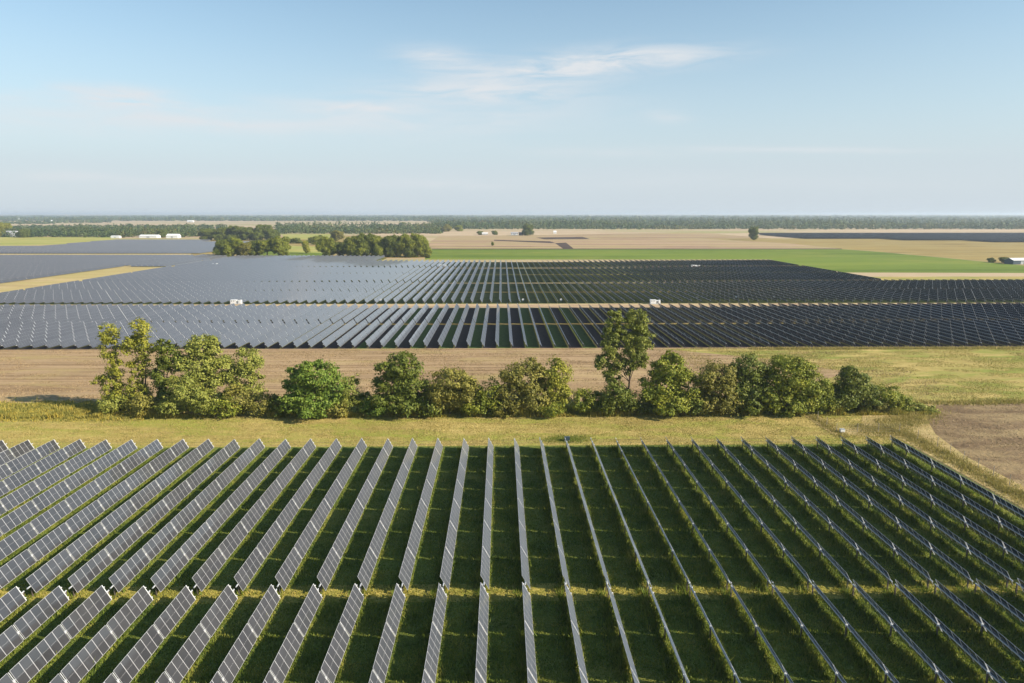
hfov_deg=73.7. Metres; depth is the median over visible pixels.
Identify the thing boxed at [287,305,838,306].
road margin
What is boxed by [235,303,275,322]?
solar tracker
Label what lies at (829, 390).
bush
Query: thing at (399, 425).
grass
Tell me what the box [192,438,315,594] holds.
solar tracker
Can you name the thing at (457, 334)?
solar tracker
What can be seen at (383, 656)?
solar tracker
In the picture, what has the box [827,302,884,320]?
solar tracker
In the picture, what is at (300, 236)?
hay meadow
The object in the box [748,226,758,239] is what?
tree
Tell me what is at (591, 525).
solar tracker
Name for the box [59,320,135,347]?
solar tracker
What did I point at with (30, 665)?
solar tracker
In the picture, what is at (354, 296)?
solar tracker
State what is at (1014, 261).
barn
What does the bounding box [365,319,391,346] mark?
solar tracker
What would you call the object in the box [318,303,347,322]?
solar tracker
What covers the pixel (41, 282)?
grass corridor
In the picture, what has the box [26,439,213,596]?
solar tracker
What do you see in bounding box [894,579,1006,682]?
solar tracker
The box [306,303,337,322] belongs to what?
solar tracker
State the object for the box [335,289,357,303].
solar tracker
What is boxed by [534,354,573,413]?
tree
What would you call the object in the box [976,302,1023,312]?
solar tracker
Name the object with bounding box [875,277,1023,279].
rough margin
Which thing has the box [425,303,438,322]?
solar tracker
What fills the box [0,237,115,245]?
hay field
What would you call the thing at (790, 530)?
rank grass
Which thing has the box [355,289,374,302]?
solar tracker
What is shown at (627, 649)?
solar tracker
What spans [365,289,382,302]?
solar tracker
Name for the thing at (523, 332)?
solar tracker
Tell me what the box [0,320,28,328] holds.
solar tracker
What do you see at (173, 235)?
barn
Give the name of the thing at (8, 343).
solar tracker
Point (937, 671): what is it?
solar tracker
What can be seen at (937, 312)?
solar tracker
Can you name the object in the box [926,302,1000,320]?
solar tracker
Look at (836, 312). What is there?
solar tracker
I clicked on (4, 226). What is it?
tree
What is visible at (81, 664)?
solar tracker
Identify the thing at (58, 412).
weeds
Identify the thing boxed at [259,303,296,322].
solar tracker
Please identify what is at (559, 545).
solar tracker
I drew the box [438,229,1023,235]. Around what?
pale field
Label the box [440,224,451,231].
tree
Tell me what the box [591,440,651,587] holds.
solar tracker
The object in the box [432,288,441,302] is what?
solar tracker
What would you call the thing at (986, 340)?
solar tracker
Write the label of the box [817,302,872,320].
solar tracker
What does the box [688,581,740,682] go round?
solar tracker
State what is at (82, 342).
solar tracker
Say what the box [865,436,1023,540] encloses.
solar tracker
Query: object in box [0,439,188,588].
solar tracker
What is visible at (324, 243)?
tree
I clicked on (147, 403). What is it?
bush
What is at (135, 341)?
tree
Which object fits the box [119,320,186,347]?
solar tracker
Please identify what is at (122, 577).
solar tracker
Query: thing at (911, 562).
solar tracker
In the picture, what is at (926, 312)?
solar tracker
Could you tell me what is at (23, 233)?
tree
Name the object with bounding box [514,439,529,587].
solar tracker
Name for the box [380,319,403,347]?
solar tracker
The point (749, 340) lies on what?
solar tracker
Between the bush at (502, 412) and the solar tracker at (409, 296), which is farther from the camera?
the solar tracker at (409, 296)
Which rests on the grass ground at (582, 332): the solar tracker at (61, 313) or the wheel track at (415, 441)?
the solar tracker at (61, 313)
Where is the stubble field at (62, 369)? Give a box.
[0,347,904,402]
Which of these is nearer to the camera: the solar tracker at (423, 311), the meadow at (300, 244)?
the solar tracker at (423, 311)
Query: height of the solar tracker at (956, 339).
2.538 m
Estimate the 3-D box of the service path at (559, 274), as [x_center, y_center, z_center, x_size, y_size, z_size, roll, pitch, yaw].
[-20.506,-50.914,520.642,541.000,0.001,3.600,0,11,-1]
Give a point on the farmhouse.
(11, 232)
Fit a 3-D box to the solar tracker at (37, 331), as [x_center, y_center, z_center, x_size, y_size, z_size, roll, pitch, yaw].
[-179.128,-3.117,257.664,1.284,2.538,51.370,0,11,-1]
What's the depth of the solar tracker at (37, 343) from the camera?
250.19 m
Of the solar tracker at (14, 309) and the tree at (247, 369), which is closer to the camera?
the tree at (247, 369)
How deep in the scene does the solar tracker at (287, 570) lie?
99.09 m
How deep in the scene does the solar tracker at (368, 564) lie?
99.25 m
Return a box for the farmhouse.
[6,231,17,236]
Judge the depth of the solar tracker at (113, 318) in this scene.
305.04 m
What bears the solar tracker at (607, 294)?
on the grass ground at (550, 296)
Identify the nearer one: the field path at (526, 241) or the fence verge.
the fence verge
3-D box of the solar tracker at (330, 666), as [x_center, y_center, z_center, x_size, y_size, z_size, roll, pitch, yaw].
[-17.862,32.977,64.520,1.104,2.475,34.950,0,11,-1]
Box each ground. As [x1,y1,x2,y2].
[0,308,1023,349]
[1,215,1023,509]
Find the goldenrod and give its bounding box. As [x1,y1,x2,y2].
[0,398,153,422]
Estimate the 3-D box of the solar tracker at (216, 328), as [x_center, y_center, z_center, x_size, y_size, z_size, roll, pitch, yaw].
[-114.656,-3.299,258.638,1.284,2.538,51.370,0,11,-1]
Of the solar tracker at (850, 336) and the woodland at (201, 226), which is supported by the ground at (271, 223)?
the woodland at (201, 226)
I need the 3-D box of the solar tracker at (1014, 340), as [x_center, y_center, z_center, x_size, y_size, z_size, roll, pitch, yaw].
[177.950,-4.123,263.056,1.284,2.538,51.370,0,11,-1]
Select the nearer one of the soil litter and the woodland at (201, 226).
the soil litter
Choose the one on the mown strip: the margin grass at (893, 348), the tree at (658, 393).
the tree at (658, 393)
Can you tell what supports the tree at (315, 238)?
on the meadow at (300, 244)
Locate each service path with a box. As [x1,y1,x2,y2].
[244,323,877,324]
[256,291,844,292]
[488,274,665,274]
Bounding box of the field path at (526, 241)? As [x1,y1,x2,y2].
[494,240,553,242]
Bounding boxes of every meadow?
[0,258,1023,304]
[191,235,429,257]
[282,234,343,238]
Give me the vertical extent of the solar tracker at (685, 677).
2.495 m
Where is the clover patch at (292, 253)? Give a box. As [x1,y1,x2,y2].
[260,251,321,255]
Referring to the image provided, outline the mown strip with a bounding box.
[0,400,940,450]
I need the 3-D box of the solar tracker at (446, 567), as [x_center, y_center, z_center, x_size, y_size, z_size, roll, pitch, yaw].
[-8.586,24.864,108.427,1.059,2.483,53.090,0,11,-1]
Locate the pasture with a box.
[667,347,1023,402]
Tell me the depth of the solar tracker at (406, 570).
99.31 m
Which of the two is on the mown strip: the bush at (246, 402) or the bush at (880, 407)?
the bush at (246, 402)
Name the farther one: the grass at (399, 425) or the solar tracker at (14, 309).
the solar tracker at (14, 309)
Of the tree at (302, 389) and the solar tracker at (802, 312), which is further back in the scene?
the solar tracker at (802, 312)
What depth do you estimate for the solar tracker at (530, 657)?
71.85 m
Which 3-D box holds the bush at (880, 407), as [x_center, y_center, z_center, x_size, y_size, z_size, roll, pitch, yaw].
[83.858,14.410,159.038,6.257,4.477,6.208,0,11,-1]
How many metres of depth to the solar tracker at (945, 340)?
257.87 m
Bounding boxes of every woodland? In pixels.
[0,214,454,220]
[0,220,60,223]
[0,223,198,237]
[44,217,110,222]
[174,223,227,230]
[273,221,442,233]
[403,215,1023,228]
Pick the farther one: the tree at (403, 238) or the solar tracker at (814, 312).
the tree at (403, 238)
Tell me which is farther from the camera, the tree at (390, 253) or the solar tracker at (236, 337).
the tree at (390, 253)
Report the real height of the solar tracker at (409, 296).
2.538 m
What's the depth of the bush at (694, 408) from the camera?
154.25 m
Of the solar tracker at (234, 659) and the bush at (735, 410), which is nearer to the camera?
the solar tracker at (234, 659)
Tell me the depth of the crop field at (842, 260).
726.78 m
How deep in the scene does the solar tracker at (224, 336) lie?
261.60 m
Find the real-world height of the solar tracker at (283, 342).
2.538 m
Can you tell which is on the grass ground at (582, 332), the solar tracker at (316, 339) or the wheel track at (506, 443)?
the solar tracker at (316, 339)
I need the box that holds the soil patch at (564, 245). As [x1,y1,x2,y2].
[556,243,572,248]
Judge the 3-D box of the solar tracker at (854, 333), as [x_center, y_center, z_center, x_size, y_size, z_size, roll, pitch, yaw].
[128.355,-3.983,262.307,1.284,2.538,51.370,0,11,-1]
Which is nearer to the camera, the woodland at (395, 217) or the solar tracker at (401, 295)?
the solar tracker at (401, 295)
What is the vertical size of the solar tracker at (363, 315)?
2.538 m
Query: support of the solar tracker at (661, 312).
on the grass ground at (582, 332)
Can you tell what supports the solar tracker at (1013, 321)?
on the grass ground at (582, 332)
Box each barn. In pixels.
[139,235,160,237]
[166,234,180,237]
[1004,258,1023,263]
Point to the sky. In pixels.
(108, 107)
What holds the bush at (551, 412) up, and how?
on the mown strip
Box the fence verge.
[805,403,1023,507]
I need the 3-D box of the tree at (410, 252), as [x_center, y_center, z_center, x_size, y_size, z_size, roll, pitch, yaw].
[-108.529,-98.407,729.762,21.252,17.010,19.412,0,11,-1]
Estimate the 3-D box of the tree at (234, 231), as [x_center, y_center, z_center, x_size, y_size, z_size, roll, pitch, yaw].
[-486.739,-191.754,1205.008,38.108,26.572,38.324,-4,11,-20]
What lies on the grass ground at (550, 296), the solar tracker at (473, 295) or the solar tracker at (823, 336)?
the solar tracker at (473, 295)
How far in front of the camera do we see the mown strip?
145.91 m
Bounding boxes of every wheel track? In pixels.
[5,438,821,442]
[7,441,826,445]
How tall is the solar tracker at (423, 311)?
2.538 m
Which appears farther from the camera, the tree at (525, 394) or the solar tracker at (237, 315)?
the solar tracker at (237, 315)
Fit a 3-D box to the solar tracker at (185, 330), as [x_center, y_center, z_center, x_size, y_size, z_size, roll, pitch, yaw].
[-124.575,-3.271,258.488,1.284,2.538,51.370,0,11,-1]
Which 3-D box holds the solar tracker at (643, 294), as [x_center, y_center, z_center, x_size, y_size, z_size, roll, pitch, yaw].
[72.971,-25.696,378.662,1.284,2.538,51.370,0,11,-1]
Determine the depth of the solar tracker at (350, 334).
255.75 m
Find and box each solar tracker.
[0,304,18,309]
[0,304,29,310]
[0,304,39,312]
[0,304,49,315]
[0,304,60,317]
[0,304,70,321]
[0,320,16,325]
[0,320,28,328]
[0,320,40,331]
[0,320,53,334]
[0,320,65,340]
[0,320,77,344]
[0,320,89,348]
[0,439,59,479]
[0,439,85,495]
[0,439,136,535]
[0,439,162,560]
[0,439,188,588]
[0,440,7,452]
[0,440,33,465]
[0,440,111,514]
[0,585,111,682]
[0,586,26,621]
[0,586,68,660]
[7,304,80,323]
[15,320,101,347]
[19,304,91,322]
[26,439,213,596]
[30,320,113,348]
[31,304,101,323]
[43,304,112,321]
[45,320,126,348]
[50,586,152,682]
[55,304,122,322]
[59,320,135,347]
[67,303,132,321]
[68,439,239,595]
[74,320,150,348]
[79,303,142,321]
[89,320,162,348]
[91,304,153,321]
[103,304,163,322]
[103,585,195,682]
[105,320,174,348]
[109,439,264,595]
[115,303,173,321]
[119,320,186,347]
[127,303,183,321]
[140,320,198,344]
[141,303,194,320]
[148,320,210,347]
[150,439,290,595]
[151,303,204,322]
[155,584,237,682]
[162,320,223,346]
[163,304,214,321]
[175,303,224,321]
[177,320,235,348]
[187,303,235,321]
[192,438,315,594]
[199,303,244,321]
[205,320,247,339]
[210,584,279,682]
[211,303,255,322]
[217,319,259,340]
[220,319,271,348]
[223,303,266,322]
[234,438,340,593]
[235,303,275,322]
[235,319,283,346]
[247,303,286,322]
[249,319,295,347]
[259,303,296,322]
[263,584,321,682]
[264,319,307,346]
[271,303,306,322]
[275,438,366,593]
[278,319,319,348]
[283,303,316,323]
[287,289,314,302]
[293,319,331,346]
[295,303,327,322]
[297,289,322,302]
[306,289,331,303]
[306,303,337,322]
[307,319,343,347]
[315,584,363,682]
[316,289,340,302]
[317,438,392,592]
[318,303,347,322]
[322,319,355,346]
[326,289,348,302]
[330,303,357,322]
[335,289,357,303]
[336,319,367,347]
[342,303,367,322]
[345,289,365,302]
[351,319,379,346]
[354,303,377,322]
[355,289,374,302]
[357,438,416,591]
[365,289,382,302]
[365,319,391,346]
[366,303,387,322]
[369,583,404,682]
[374,289,391,302]
[378,303,397,322]
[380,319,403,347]
[384,289,399,302]
[390,303,408,322]
[394,288,408,303]
[394,319,415,345]
[399,438,442,591]
[402,303,418,322]
[403,289,416,302]
[409,319,427,347]
[413,288,425,301]
[413,303,428,322]
[422,289,433,302]
[422,584,446,682]
[423,319,439,345]
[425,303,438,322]
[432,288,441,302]
[437,303,448,322]
[438,319,451,345]
[440,438,468,591]
[442,289,450,303]
[449,303,458,321]
[451,289,458,302]
[452,319,463,347]
[461,289,467,301]
[461,304,468,322]
[466,319,475,345]
[470,289,475,303]
[473,304,478,322]
[475,582,488,682]
[480,289,484,301]
[481,319,486,347]
[481,438,493,588]
[485,304,488,322]
[495,319,498,345]
[496,303,499,321]
[499,288,501,302]
[507,303,510,321]
[508,319,512,345]
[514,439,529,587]
[517,303,522,321]
[520,319,527,347]
[522,582,536,682]
[527,303,534,322]
[532,320,541,345]
[539,437,569,591]
[544,320,555,344]
[557,322,569,347]
[564,582,587,682]
[565,438,610,590]
[569,322,582,343]
[580,320,597,343]
[589,305,603,323]
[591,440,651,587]
[593,289,605,302]
[601,289,615,301]
[606,582,638,682]
[609,289,625,302]
[616,441,691,590]
[617,288,634,301]
[626,289,644,301]
[628,303,651,323]
[634,288,652,298]
[638,303,662,321]
[640,437,730,589]
[642,288,663,301]
[643,322,669,346]
[647,582,689,682]
[648,303,674,321]
[650,318,684,346]
[651,288,672,301]
[658,303,686,323]
[659,288,682,301]
[663,319,698,345]
[666,438,771,584]
[668,288,691,301]
[668,303,698,321]
[674,319,712,344]
[676,288,701,301]
[678,303,709,321]
[684,288,711,301]
[686,319,726,346]
[688,303,721,322]
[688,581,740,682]
[690,436,811,589]
[698,303,733,321]
[698,319,741,346]
[708,303,744,321]
[709,318,755,346]
[715,436,852,586]
[718,303,756,322]
[721,318,769,344]
[728,303,768,321]
[730,581,792,682]
[733,318,783,344]
[738,303,779,321]
[740,436,893,589]
[745,319,798,346]
[748,303,791,321]
[756,318,812,346]
[757,302,803,321]
[766,437,933,588]
[767,302,814,321]
[768,318,826,346]
[771,582,845,682]
[777,302,826,321]
[780,318,840,345]
[787,302,838,321]
[791,436,973,586]
[792,318,854,344]
[797,302,849,320]
[803,318,869,345]
[807,302,860,320]
[811,580,898,682]
[815,318,883,345]
[815,436,1012,586]
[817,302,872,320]
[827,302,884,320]
[827,318,896,346]
[837,302,895,320]
[839,318,911,346]
[840,436,1023,564]
[847,302,907,320]
[850,318,925,346]
[852,580,952,682]
[857,302,919,320]
[862,318,939,346]
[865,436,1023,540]
[867,302,930,319]
[874,318,953,346]
[877,302,941,320]
[885,318,967,346]
[887,302,953,319]
[890,435,1023,519]
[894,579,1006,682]
[897,302,965,319]
[897,318,981,345]
[906,302,976,319]
[909,318,995,345]
[916,302,988,319]
[920,318,1009,345]
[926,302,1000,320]
[932,318,1023,345]
[934,579,1023,663]
[936,302,1011,319]
[944,318,1023,340]
[946,302,1023,319]
[955,318,1023,335]
[956,302,1023,318]
[966,302,1023,314]
[967,318,1023,332]
[974,578,1023,624]
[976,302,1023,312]
[979,318,1023,329]
[985,302,1023,310]
[990,318,1023,326]
[995,302,1023,308]
[1002,318,1023,324]
[1005,302,1023,306]
[1015,578,1023,594]
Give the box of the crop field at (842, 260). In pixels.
[425,249,1023,272]
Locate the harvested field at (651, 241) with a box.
[429,232,834,248]
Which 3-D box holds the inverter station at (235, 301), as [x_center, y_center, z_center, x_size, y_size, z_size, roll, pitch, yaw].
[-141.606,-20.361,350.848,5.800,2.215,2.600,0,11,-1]
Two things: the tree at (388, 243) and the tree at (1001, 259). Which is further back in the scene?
the tree at (388, 243)
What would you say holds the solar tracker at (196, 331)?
on the grass ground at (582, 332)
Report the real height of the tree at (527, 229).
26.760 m
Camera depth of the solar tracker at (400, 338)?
255.77 m
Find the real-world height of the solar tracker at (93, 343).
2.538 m
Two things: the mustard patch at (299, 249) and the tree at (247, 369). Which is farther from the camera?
the mustard patch at (299, 249)
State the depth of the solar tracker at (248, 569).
98.96 m
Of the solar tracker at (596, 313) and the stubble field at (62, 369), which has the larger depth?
the solar tracker at (596, 313)
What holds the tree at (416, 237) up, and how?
on the meadow at (300, 244)
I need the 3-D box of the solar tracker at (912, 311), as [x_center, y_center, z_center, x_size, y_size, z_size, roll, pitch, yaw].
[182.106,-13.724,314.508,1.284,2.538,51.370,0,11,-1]
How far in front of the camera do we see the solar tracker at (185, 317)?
306.00 m
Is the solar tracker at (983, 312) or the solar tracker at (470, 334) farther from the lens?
the solar tracker at (983, 312)
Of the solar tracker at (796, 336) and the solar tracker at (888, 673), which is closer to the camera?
the solar tracker at (888, 673)
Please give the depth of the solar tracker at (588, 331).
255.61 m
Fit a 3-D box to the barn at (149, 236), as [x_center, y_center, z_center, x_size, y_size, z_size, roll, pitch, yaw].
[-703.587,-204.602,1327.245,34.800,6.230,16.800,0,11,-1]
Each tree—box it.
[0,222,12,236]
[15,228,31,237]
[89,322,133,410]
[117,316,157,403]
[147,338,192,410]
[157,229,167,237]
[171,333,240,397]
[197,228,213,239]
[210,227,230,239]
[212,239,230,254]
[221,244,237,256]
[223,347,268,400]
[225,225,243,239]
[227,237,242,254]
[238,242,252,255]
[239,227,254,239]
[247,239,261,255]
[251,224,272,239]
[257,239,274,254]
[262,228,280,239]
[270,236,291,255]
[277,358,352,419]
[291,238,302,242]
[301,240,310,252]
[311,235,321,244]
[314,236,334,255]
[329,230,344,241]
[329,241,349,255]
[342,236,361,255]
[352,232,376,255]
[352,242,366,255]
[367,351,435,417]
[369,234,385,255]
[380,234,396,256]
[386,235,401,256]
[394,233,412,256]
[402,243,418,256]
[405,233,424,255]
[415,237,431,256]
[422,364,479,414]
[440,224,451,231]
[454,225,463,230]
[493,356,554,414]
[522,223,534,234]
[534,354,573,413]
[593,308,656,388]
[637,349,704,415]
[692,358,742,414]
[723,351,776,414]
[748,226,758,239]
[753,354,825,416]
[829,364,882,412]
[987,257,995,262]
[998,257,1008,262]
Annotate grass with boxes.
[0,412,935,448]
[0,441,1023,682]
[0,443,1023,682]
[537,433,607,444]
[747,344,1023,349]
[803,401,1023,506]
[912,397,1023,406]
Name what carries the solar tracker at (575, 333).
on the grass ground at (582, 332)
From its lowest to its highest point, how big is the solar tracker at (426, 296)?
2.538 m
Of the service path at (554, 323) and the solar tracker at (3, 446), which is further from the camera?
the service path at (554, 323)
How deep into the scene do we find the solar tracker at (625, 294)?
375.22 m
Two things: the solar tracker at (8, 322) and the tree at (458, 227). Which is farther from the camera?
the tree at (458, 227)
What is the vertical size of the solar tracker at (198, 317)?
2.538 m
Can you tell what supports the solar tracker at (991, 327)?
on the grass ground at (582, 332)
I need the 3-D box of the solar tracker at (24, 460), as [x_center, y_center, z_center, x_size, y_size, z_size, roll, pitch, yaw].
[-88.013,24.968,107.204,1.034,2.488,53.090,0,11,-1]
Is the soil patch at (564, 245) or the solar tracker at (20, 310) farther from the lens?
the soil patch at (564, 245)
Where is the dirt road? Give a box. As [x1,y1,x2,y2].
[3,303,1021,308]
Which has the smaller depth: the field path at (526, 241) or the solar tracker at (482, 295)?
the solar tracker at (482, 295)
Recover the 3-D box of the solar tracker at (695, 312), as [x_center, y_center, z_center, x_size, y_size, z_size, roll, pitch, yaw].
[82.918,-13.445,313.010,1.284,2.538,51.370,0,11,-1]
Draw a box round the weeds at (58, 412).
[0,395,936,419]
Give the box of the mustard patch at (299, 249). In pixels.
[288,246,322,252]
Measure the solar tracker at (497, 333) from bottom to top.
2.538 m
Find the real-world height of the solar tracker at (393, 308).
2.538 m
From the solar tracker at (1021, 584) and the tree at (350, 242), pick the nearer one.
the solar tracker at (1021, 584)
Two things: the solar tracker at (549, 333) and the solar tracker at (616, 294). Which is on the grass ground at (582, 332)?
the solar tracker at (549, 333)
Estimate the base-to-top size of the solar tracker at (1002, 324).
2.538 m
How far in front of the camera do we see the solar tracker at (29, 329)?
261.91 m
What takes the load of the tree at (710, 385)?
on the mown strip
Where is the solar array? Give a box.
[0,233,1023,303]
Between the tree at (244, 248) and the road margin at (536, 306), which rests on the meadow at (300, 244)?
the tree at (244, 248)
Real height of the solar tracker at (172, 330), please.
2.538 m
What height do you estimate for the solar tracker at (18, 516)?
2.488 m
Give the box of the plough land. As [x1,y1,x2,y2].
[929,403,1023,485]
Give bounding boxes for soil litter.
[891,403,1023,471]
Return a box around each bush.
[95,396,128,413]
[123,393,163,416]
[151,372,223,415]
[205,393,241,418]
[217,383,279,417]
[266,396,295,416]
[321,400,349,417]
[336,373,369,413]
[351,391,373,412]
[359,399,392,417]
[412,397,442,418]
[459,400,488,416]
[473,375,502,415]
[492,398,518,418]
[535,401,566,416]
[569,388,599,412]
[583,390,608,412]
[595,378,641,417]
[634,397,655,413]
[679,392,707,415]
[716,396,745,416]
[803,373,839,414]
[821,393,845,412]
[858,394,888,412]
[869,383,914,411]
[901,401,940,413]
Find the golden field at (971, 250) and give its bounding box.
[701,238,1023,264]
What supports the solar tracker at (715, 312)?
on the grass ground at (582, 332)
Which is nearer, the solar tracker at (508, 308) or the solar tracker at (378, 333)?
the solar tracker at (378, 333)
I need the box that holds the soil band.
[539,237,587,238]
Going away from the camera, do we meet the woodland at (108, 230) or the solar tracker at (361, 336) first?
the solar tracker at (361, 336)
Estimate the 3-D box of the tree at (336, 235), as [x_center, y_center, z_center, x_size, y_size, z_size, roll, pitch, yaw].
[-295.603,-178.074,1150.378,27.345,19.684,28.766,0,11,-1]
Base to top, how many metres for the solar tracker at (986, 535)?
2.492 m
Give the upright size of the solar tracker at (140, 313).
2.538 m
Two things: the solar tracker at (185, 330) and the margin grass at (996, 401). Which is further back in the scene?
the solar tracker at (185, 330)
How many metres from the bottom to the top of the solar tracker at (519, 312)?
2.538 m
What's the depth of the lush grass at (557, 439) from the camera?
140.05 m
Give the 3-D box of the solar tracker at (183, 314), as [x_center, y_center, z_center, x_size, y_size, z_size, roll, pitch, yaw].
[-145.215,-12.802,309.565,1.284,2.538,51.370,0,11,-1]
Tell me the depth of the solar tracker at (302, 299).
371.82 m
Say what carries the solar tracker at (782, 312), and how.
on the grass ground at (582, 332)
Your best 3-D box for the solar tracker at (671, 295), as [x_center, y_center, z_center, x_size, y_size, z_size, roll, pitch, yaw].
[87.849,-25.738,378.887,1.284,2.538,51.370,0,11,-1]
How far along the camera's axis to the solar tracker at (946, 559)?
100.59 m
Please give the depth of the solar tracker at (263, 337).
254.46 m
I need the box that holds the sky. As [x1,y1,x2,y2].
[0,0,1023,214]
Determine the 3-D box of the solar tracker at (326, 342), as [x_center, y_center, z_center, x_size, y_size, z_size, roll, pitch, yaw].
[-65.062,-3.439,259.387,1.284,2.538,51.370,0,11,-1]
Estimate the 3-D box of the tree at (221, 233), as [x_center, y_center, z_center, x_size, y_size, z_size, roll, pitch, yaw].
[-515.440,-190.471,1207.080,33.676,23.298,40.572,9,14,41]
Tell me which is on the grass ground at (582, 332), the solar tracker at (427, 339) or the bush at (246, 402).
the solar tracker at (427, 339)
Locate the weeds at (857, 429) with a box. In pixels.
[815,410,1022,486]
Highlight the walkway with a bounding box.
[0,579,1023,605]
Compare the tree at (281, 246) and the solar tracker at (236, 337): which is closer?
the solar tracker at (236, 337)
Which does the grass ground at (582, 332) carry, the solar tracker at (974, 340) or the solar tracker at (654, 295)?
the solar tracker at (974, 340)
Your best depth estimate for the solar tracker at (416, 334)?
255.36 m
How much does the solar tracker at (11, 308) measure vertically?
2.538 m
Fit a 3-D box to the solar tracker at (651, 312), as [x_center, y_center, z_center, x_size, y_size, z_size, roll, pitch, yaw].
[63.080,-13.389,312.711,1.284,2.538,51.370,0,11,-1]
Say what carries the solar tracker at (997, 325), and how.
on the grass ground at (582, 332)
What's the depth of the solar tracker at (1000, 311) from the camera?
315.52 m
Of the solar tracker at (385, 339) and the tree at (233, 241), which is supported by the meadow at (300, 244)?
the tree at (233, 241)
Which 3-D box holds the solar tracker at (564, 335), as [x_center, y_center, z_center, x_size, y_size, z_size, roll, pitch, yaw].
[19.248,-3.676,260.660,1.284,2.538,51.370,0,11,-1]
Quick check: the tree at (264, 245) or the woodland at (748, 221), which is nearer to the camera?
the tree at (264, 245)
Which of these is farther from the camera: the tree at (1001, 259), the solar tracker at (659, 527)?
the tree at (1001, 259)
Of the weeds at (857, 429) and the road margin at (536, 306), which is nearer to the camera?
the weeds at (857, 429)
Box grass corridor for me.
[0,268,153,291]
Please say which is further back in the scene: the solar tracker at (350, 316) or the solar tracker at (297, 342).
the solar tracker at (350, 316)
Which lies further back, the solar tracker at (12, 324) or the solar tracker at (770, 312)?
the solar tracker at (770, 312)
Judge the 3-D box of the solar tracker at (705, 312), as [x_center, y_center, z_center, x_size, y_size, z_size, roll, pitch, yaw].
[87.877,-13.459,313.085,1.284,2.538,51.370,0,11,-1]
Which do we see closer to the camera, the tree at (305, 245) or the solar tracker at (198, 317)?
the solar tracker at (198, 317)
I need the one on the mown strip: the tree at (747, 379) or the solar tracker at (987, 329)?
the tree at (747, 379)
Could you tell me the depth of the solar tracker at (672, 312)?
309.00 m
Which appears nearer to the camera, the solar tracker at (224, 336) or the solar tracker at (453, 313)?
the solar tracker at (224, 336)
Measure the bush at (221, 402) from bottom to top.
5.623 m
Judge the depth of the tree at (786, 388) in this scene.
154.11 m
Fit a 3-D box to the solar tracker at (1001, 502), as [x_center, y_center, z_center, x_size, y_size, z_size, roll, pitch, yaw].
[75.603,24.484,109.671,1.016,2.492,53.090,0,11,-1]
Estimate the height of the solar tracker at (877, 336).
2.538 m
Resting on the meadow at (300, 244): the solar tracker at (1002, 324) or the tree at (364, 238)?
the tree at (364, 238)
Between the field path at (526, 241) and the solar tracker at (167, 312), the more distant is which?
the field path at (526, 241)
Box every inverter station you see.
[230,299,242,303]
[649,299,660,303]
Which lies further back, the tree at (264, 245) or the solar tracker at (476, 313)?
the tree at (264, 245)
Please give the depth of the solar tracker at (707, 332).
258.41 m
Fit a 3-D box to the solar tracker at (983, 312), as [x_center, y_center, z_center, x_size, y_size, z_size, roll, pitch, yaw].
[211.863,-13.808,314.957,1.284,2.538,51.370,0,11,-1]
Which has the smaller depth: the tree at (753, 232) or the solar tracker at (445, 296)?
the solar tracker at (445, 296)
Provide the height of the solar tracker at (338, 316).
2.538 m
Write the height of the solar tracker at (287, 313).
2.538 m
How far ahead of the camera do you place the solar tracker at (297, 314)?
306.31 m
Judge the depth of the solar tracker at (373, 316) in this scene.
307.41 m
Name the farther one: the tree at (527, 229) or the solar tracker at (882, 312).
the tree at (527, 229)
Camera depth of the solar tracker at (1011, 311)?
319.73 m
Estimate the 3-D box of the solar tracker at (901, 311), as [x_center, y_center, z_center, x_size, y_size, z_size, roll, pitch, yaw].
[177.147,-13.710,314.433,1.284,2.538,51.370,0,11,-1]
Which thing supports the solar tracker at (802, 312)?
on the grass ground at (582, 332)
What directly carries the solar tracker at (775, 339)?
on the grass ground at (582, 332)
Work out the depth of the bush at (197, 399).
153.20 m

